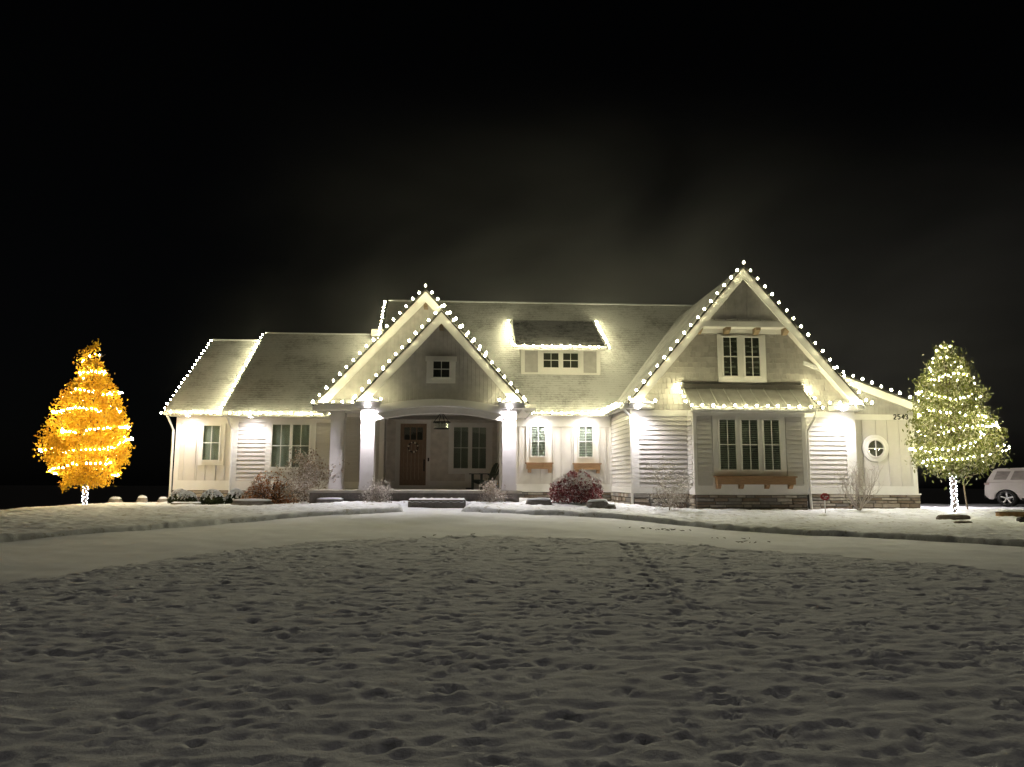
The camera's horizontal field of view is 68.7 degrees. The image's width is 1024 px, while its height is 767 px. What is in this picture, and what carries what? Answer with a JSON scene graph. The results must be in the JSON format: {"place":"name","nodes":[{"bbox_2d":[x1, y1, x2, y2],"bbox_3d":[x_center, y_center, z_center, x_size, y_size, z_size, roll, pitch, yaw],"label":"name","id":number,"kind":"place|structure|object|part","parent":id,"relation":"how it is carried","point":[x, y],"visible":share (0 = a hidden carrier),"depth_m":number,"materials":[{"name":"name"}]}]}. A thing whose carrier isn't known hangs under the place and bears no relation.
{"place":"outdoors","nodes":[
{"label":"outdoors","id":0,"kind":"place"},
{"bbox_2d":[0,535,1023,766],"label":"lawn","id":1,"kind":"structure","parent":0,"point":[485,651],"depth_m":6.35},
{"bbox_2d":[0,504,1023,583],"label":"driveway","id":2,"kind":"structure","parent":0,"point":[47,557],"depth_m":17.73,"materials":[{"name":"white snow"}]},
{"bbox_2d":[422,527,769,542],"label":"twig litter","id":3,"kind":"object","parent":2,"relation":"on","point":[683,530],"visible":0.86,"depth_m":19.23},
{"bbox_2d":[984,468,1023,506],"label":"parked car","id":4,"kind":"object","parent":2,"relation":"on","point":[1004,484],"visible":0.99,"depth_m":33.45,"materials":[{"name":"white paint"}]},
{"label":"side window","id":5,"kind":"part","parent":4,"relation":"part of","materials":[{"name":"grey glass"}]},
{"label":"side window","id":6,"kind":"part","parent":4,"relation":"part of","materials":[{"name":"grey glass"}]},
{"bbox_2d":[0,485,1023,509],"bbox_3d":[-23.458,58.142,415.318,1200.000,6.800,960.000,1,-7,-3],"label":"ground","id":7,"kind":"structure","parent":0,"point":[15,496],"depth_m":376.02,"materials":[{"name":"white snow"}]},
{"bbox_2d":[0,498,1023,546],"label":"garden bed","id":8,"kind":"object","parent":7,"relation":"on","point":[987,526],"visible":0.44,"depth_m":22.09,"materials":[{"name":"white snow"}]},
{"bbox_2d":[32,338,135,503],"bbox_3d":[-15.186,1.395,26.641,3.249,6.039,3.326,3,-8,-23],"label":"golden tree","id":9,"kind":"object","parent":8,"relation":"on","point":[109,415],"visible":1,"depth_m":26.11,"materials":[{"name":"orange plant"}]},
{"bbox_2d":[39,355,132,475],"bbox_3d":[-15.050,1.110,26.782,2.844,4.394,2.924,1,-7,-3],"label":"light string","id":10,"kind":"object","parent":9,"relation":"attached to","point":[86,430],"visible":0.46,"depth_m":25.79,"materials":[{"name":"white plastic"}]},
{"bbox_2d":[108,496,122,501],"bbox_3d":[-15.527,4.589,29.327,0.587,0.337,0.351,1,-7,-3],"label":"rock","id":11,"kind":"object","parent":8,"relation":"on","point":[114,499],"visible":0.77,"depth_m":29.23,"materials":[{"name":"stone"}]},
{"bbox_2d":[136,495,147,502],"bbox_3d":[-14.508,4.562,29.383,0.456,0.364,0.280,1,-7,-3],"label":"rock","id":12,"kind":"object","parent":8,"relation":"on","point":[141,498],"visible":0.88,"depth_m":29.31,"materials":[{"name":"stone"}]},
{"bbox_2d":[157,497,167,501],"bbox_3d":[-13.725,4.604,29.446,0.444,0.302,0.253,1,-7,-3],"label":"rock","id":13,"kind":"object","parent":8,"relation":"on","point":[162,499],"visible":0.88,"depth_m":29.37,"materials":[{"name":"stone"}]},
{"bbox_2d":[167,488,187,503],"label":"boxwood","id":14,"kind":"object","parent":8,"relation":"on","point":[174,495],"visible":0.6,"depth_m":27.80,"materials":[{"name":"green plant"}]},
{"bbox_2d":[172,502,200,504],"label":"stone slab","id":15,"kind":"structure","parent":8,"relation":"on","point":[199,503],"depth_m":26.82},
{"bbox_2d":[177,491,197,501],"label":"boxwood","id":16,"kind":"object","parent":8,"relation":"on","point":[188,496],"visible":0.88,"depth_m":27.09,"materials":[{"name":"green plant"}]},
{"bbox_2d":[199,489,224,504],"bbox_3d":[-11.092,4.219,27.712,0.950,0.662,0.897,1,-7,-3],"label":"boxwood","id":17,"kind":"object","parent":8,"relation":"on","point":[212,497],"visible":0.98,"depth_m":27.46,"materials":[{"name":"green plant"}]},
{"bbox_2d":[225,488,244,503],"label":"boxwood","id":18,"kind":"object","parent":8,"relation":"on","point":[233,493],"visible":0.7,"depth_m":27.85,"materials":[{"name":"green plant"}]},
{"bbox_2d":[231,499,273,505],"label":"stone slab","id":19,"kind":"structure","parent":8,"relation":"on","point":[248,502],"depth_m":26.57,"materials":[{"name":"grey stone"}]},
{"bbox_2d":[240,470,297,503],"bbox_3d":[-8.986,3.902,27.595,2.204,1.382,1.579,1,-7,-3],"label":"shrub","id":20,"kind":"object","parent":8,"relation":"on","point":[268,492],"visible":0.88,"depth_m":27.39,"materials":[{"name":"orange plant"}]},
{"bbox_2d":[275,446,348,503],"bbox_3d":[-7.282,3.520,26.617,2.121,2.640,2.433,6,-9,-36],"label":"shrub","id":21,"kind":"object","parent":8,"relation":"on","point":[304,470],"visible":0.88,"depth_m":26.63,"materials":[{"name":"brown plant"}]},
{"bbox_2d":[316,497,343,502],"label":"stone slab","id":22,"kind":"structure","parent":8,"relation":"on","point":[327,500],"depth_m":24.63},
{"bbox_2d":[358,475,393,502],"bbox_3d":[-4.416,3.607,24.513,1.108,1.232,1.226,1,-7,-3],"label":"shrub","id":23,"kind":"object","parent":8,"relation":"on","point":[376,494],"visible":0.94,"depth_m":24.38,"materials":[{"name":"brown plant"}]},
{"bbox_2d":[407,497,466,507],"bbox_3d":[-2.441,3.933,24.475,1.907,0.405,0.790,1,-7,-3],"label":"porch step","id":24,"kind":"object","parent":8,"relation":"on","point":[451,502],"visible":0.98,"depth_m":24.12,"materials":[{"name":"stone"}]},
{"bbox_2d":[474,477,508,502],"bbox_3d":[-0.595,3.674,24.643,1.154,1.219,1.285,-1,-7,7],"label":"shrub","id":25,"kind":"object","parent":8,"relation":"on","point":[495,494],"visible":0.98,"depth_m":24.58,"materials":[{"name":"brown plant"}]},
{"bbox_2d":[526,498,551,504],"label":"stone slab","id":26,"kind":"structure","parent":8,"relation":"on","point":[537,501],"depth_m":24.05,"materials":[{"name":"grey stone"}]},
{"bbox_2d":[547,468,603,503],"bbox_3d":[2.101,3.420,24.814,1.728,1.215,1.533,-3,-8,21],"label":"shrub","id":27,"kind":"object","parent":8,"relation":"on","point":[573,482],"visible":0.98,"depth_m":24.45,"materials":[{"name":"red plant"}]},
{"bbox_2d":[586,499,607,507],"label":"stone slab","id":28,"kind":"structure","parent":8,"relation":"on","point":[597,503],"depth_m":23.67,"materials":[{"name":"grey stone"}]},
{"bbox_2d":[607,504,615,508],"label":"stone slab","id":29,"kind":"structure","parent":8,"relation":"on","point":[611,506],"depth_m":23.69,"materials":[{"name":"grey stone"}]},
{"bbox_2d":[643,456,695,510],"bbox_3d":[5.169,3.610,24.591,2.021,2.504,1.482,5,-9,-34],"label":"shrub","id":30,"kind":"object","parent":8,"relation":"on","point":[675,488],"visible":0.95,"depth_m":24.57,"materials":[{"name":"brown plant"}]},
{"bbox_2d":[820,493,828,512],"bbox_3d":[10.166,3.944,24.308,0.284,0.760,0.046,1,-7,-3],"label":"yard sign","id":31,"kind":"object","parent":8,"relation":"on","point":[824,496],"visible":0.94,"depth_m":24.32,"materials":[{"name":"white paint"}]},
{"bbox_2d":[834,456,884,510],"bbox_3d":[11.823,3.331,25.310,1.655,1.997,1.423,-7,-10,44],"label":"shrub","id":32,"kind":"object","parent":8,"relation":"on","point":[864,495],"visible":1,"depth_m":25.27,"materials":[{"name":"white plant"}]},
{"bbox_2d":[936,514,970,519],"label":"stone slab","id":33,"kind":"structure","parent":8,"relation":"on","point":[953,516],"depth_m":22.93,"materials":[{"name":"grey stone"}]},
{"bbox_2d":[901,341,1012,512],"bbox_3d":[14.882,1.482,25.206,3.214,6.014,3.237,1,-7,-3],"label":"green tree","id":34,"kind":"object","parent":8,"relation":"on","point":[970,404],"visible":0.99,"depth_m":24.88,"materials":[{"name":"green plant"}]},
{"bbox_2d":[949,473,958,511],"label":"light string","id":35,"kind":"object","parent":34,"relation":"attached to","point":[954,493],"visible":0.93,"depth_m":24.89,"materials":[{"name":"white plastic"}]},
{"bbox_2d":[909,346,1009,464],"bbox_3d":[14.813,0.754,25.202,2.707,4.142,2.557,1,-7,-3],"label":"light string","id":36,"kind":"object","parent":34,"relation":"attached to","point":[962,414],"visible":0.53,"depth_m":24.61,"materials":[{"name":"white plastic"}]},
{"bbox_2d":[953,521,971,522],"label":"stone slab","id":37,"kind":"structure","parent":8,"relation":"on","point":[962,522],"depth_m":21.98,"materials":[{"name":"grey stone"}]},
{"bbox_2d":[963,467,990,508],"bbox_3d":[16.397,3.590,26.440,0.993,2.005,0.202,0,-7,4],"label":"sapling","id":38,"kind":"object","parent":8,"relation":"on","point":[965,491],"visible":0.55,"depth_m":26.35,"materials":[{"name":"brown plant"}]},
{"bbox_2d":[995,509,1023,516],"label":"stone slab","id":39,"kind":"structure","parent":8,"relation":"on","point":[1017,513],"depth_m":24.06,"materials":[{"name":"brown stone"}]},
{"bbox_2d":[1016,517,1023,521],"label":"stone slab","id":40,"kind":"structure","parent":8,"relation":"on","point":[1020,519],"depth_m":22.32,"materials":[{"name":"grey stone"}]},
{"bbox_2d":[163,266,920,509],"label":"house","id":41,"kind":"structure","parent":7,"relation":"on","point":[743,342],"depth_m":27.19,"materials":[{"name":"paint"}]},
{"bbox_2d":[160,340,212,413],"bbox_3d":[-13.836,-0.414,32.065,0.170,3.910,5.149,1,-7,-3],"label":"light string","id":42,"kind":"object","parent":41,"relation":"attached to","point":[187,375],"visible":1,"depth_m":31.90,"materials":[{"name":"white plastic"}]},
{"bbox_2d":[170,411,220,414],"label":"light string","id":43,"kind":"object","parent":41,"relation":"attached to","point":[200,412],"visible":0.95,"depth_m":29.18,"materials":[{"name":"white plastic"}]},
{"bbox_2d":[198,421,225,464],"bbox_3d":[-11.979,2.382,29.872,0.996,1.729,0.095,1,-7,-3],"label":"window","id":44,"kind":"structure","parent":41,"relation":"in","point":[211,437],"depth_m":29.88,"materials":[{"name":"white paint"}]},
{"bbox_2d":[217,334,263,414],"bbox_3d":[-11.449,-0.556,31.870,0.170,4.250,5.606,1,-7,-3],"label":"light string","id":45,"kind":"object","parent":41,"relation":"attached to","point":[218,413],"visible":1,"depth_m":31.50,"materials":[{"name":"white plastic"}]},
{"bbox_2d":[229,412,329,415],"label":"light string","id":46,"kind":"object","parent":41,"relation":"attached to","point":[250,413],"visible":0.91,"depth_m":28.76,"materials":[{"name":"white plastic"}]},
{"bbox_2d":[264,421,315,471],"bbox_3d":[-8.713,2.474,29.438,1.933,1.999,0.095,1,-7,-3],"label":"window","id":47,"kind":"structure","parent":41,"relation":"in","point":[280,435],"depth_m":29.47,"materials":[{"name":"white paint"}]},
{"bbox_2d":[378,301,386,337],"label":"light string","id":48,"kind":"object","parent":41,"relation":"attached to","point":[383,320],"visible":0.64,"depth_m":34.01,"materials":[{"name":"white plastic"}]},
{"bbox_2d":[312,285,486,404],"bbox_3d":[-3.937,-1.399,26.634,6.124,4.383,0.150,1,-7,-4],"label":"light string","id":49,"kind":"object","parent":41,"relation":"on","point":[353,361],"visible":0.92,"depth_m":26.71,"materials":[{"name":"white plastic"}]},
{"bbox_2d":[394,420,431,488],"bbox_3d":[-3.955,2.795,29.852,1.451,2.768,0.124,1,-7,-3],"label":"door","id":50,"kind":"structure","parent":41,"relation":"in","point":[416,431],"depth_m":29.86,"materials":[{"name":"brown wood"}]},
{"bbox_2d":[407,442,418,452],"bbox_3d":[-3.942,2.544,29.850,0.476,0.509,0.158,1,-7,-3],"label":"wreath","id":51,"kind":"object","parent":50,"relation":"attached to","point":[415,450],"visible":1,"depth_m":29.84,"materials":[{"name":"plant"}]},
{"bbox_2d":[353,305,525,402],"bbox_3d":[-2.412,-1.025,25.369,5.824,3.330,0.114,1,-7,-3],"label":"light string","id":52,"kind":"object","parent":41,"relation":"attached to","point":[402,348],"visible":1,"depth_m":25.34,"materials":[{"name":"white plastic"}]},
{"bbox_2d":[433,414,449,428],"bbox_3d":[-2.495,1.213,26.566,0.620,0.802,0.620,1,-7,-3],"label":"porch lantern","id":53,"kind":"object","parent":41,"relation":"hanging from","point":[443,422],"visible":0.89,"depth_m":26.45,"materials":[{"name":"black metal"}]},
{"bbox_2d":[426,356,456,382],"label":"window","id":54,"kind":"structure","parent":41,"relation":"in","point":[442,372],"depth_m":25.73,"materials":[{"name":"white paint"}]},
{"bbox_2d":[448,423,493,473],"bbox_3d":[-1.664,2.596,30.021,1.835,2.046,0.095,1,-7,-3],"label":"window","id":55,"kind":"structure","parent":41,"relation":"in","point":[470,447],"depth_m":30.04,"materials":[{"name":"white paint"}]},
{"bbox_2d":[469,463,498,489],"bbox_3d":[-0.932,3.486,28.027,1.057,1.030,0.880,5,-9,-31],"label":"garden chair","id":56,"kind":"object","parent":41,"relation":"on","point":[493,474],"visible":0.73,"depth_m":28.05,"materials":[{"name":"green paint"}]},
{"bbox_2d":[526,421,551,462],"bbox_3d":[1.080,2.336,30.008,1.030,1.647,0.095,1,-7,-3],"label":"window","id":57,"kind":"structure","parent":41,"relation":"in","point":[538,433],"depth_m":30.01,"materials":[{"name":"white paint"}]},
{"bbox_2d":[508,320,609,348],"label":"light string","id":58,"kind":"object","parent":41,"relation":"attached to","point":[561,345],"visible":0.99,"depth_m":31.13,"materials":[{"name":"white plastic"}]},
{"bbox_2d":[541,350,580,372],"bbox_3d":[2.058,-0.909,31.492,1.662,0.961,0.095,1,-7,-3],"label":"window","id":59,"kind":"structure","parent":41,"relation":"in","point":[552,361],"depth_m":31.51,"materials":[{"name":"white paint"}]},
{"bbox_2d":[531,412,601,414],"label":"light string","id":60,"kind":"object","parent":41,"relation":"attached to","point":[562,414],"visible":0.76,"depth_m":29.36,"materials":[{"name":"white plastic"}]},
{"bbox_2d":[573,421,598,462],"bbox_3d":[2.985,2.363,30.112,1.011,1.666,0.095,1,-7,-3],"label":"window","id":61,"kind":"structure","parent":41,"relation":"in","point":[586,434],"depth_m":30.11,"materials":[{"name":"white paint"}]},
{"bbox_2d":[599,403,617,413],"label":"light string","id":62,"kind":"object","parent":41,"relation":"attached to","point":[608,407],"visible":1,"depth_m":27.75,"materials":[{"name":"white plastic"}]},
{"bbox_2d":[717,334,766,382],"bbox_3d":[8.254,-0.894,26.871,1.753,1.748,0.095,1,-7,-3],"label":"window","id":63,"kind":"structure","parent":41,"relation":"in","point":[740,363],"depth_m":26.88,"materials":[{"name":"white paint"}]},
{"bbox_2d":[712,416,786,475],"bbox_3d":[8.185,2.154,25.837,2.539,2.047,0.095,1,-7,-3],"label":"window","id":64,"kind":"structure","parent":41,"relation":"in","point":[746,446],"depth_m":25.84,"materials":[{"name":"white paint"}]},
{"bbox_2d":[629,261,872,405],"bbox_3d":[8.379,-1.815,26.469,8.711,5.165,0.128,1,-7,-3],"label":"light string","id":65,"kind":"object","parent":41,"relation":"attached to","point":[778,303],"visible":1,"depth_m":26.42,"materials":[{"name":"white plastic"}]},
{"bbox_2d":[678,386,823,408],"bbox_3d":[8.264,0.478,26.010,4.771,0.889,1.278,1,-7,-3],"label":"light string","id":66,"kind":"object","parent":41,"relation":"attached to","point":[767,406],"visible":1,"depth_m":25.48,"materials":[{"name":"white plastic"}]},
{"bbox_2d":[862,435,888,461],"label":"window","id":67,"kind":"structure","parent":41,"relation":"in","point":[875,448],"depth_m":27.07,"materials":[{"name":"white paint"}]},
{"bbox_2d":[833,367,918,401],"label":"light string","id":68,"kind":"object","parent":41,"relation":"attached to","point":[862,379],"visible":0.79,"depth_m":26.89,"materials":[{"name":"white plastic"}]},
{"bbox_2d":[0,0,1023,488],"label":"sky","id":69,"kind":"structure","parent":0,"point":[177,177],"materials":[{"name":"black"}]}
]}

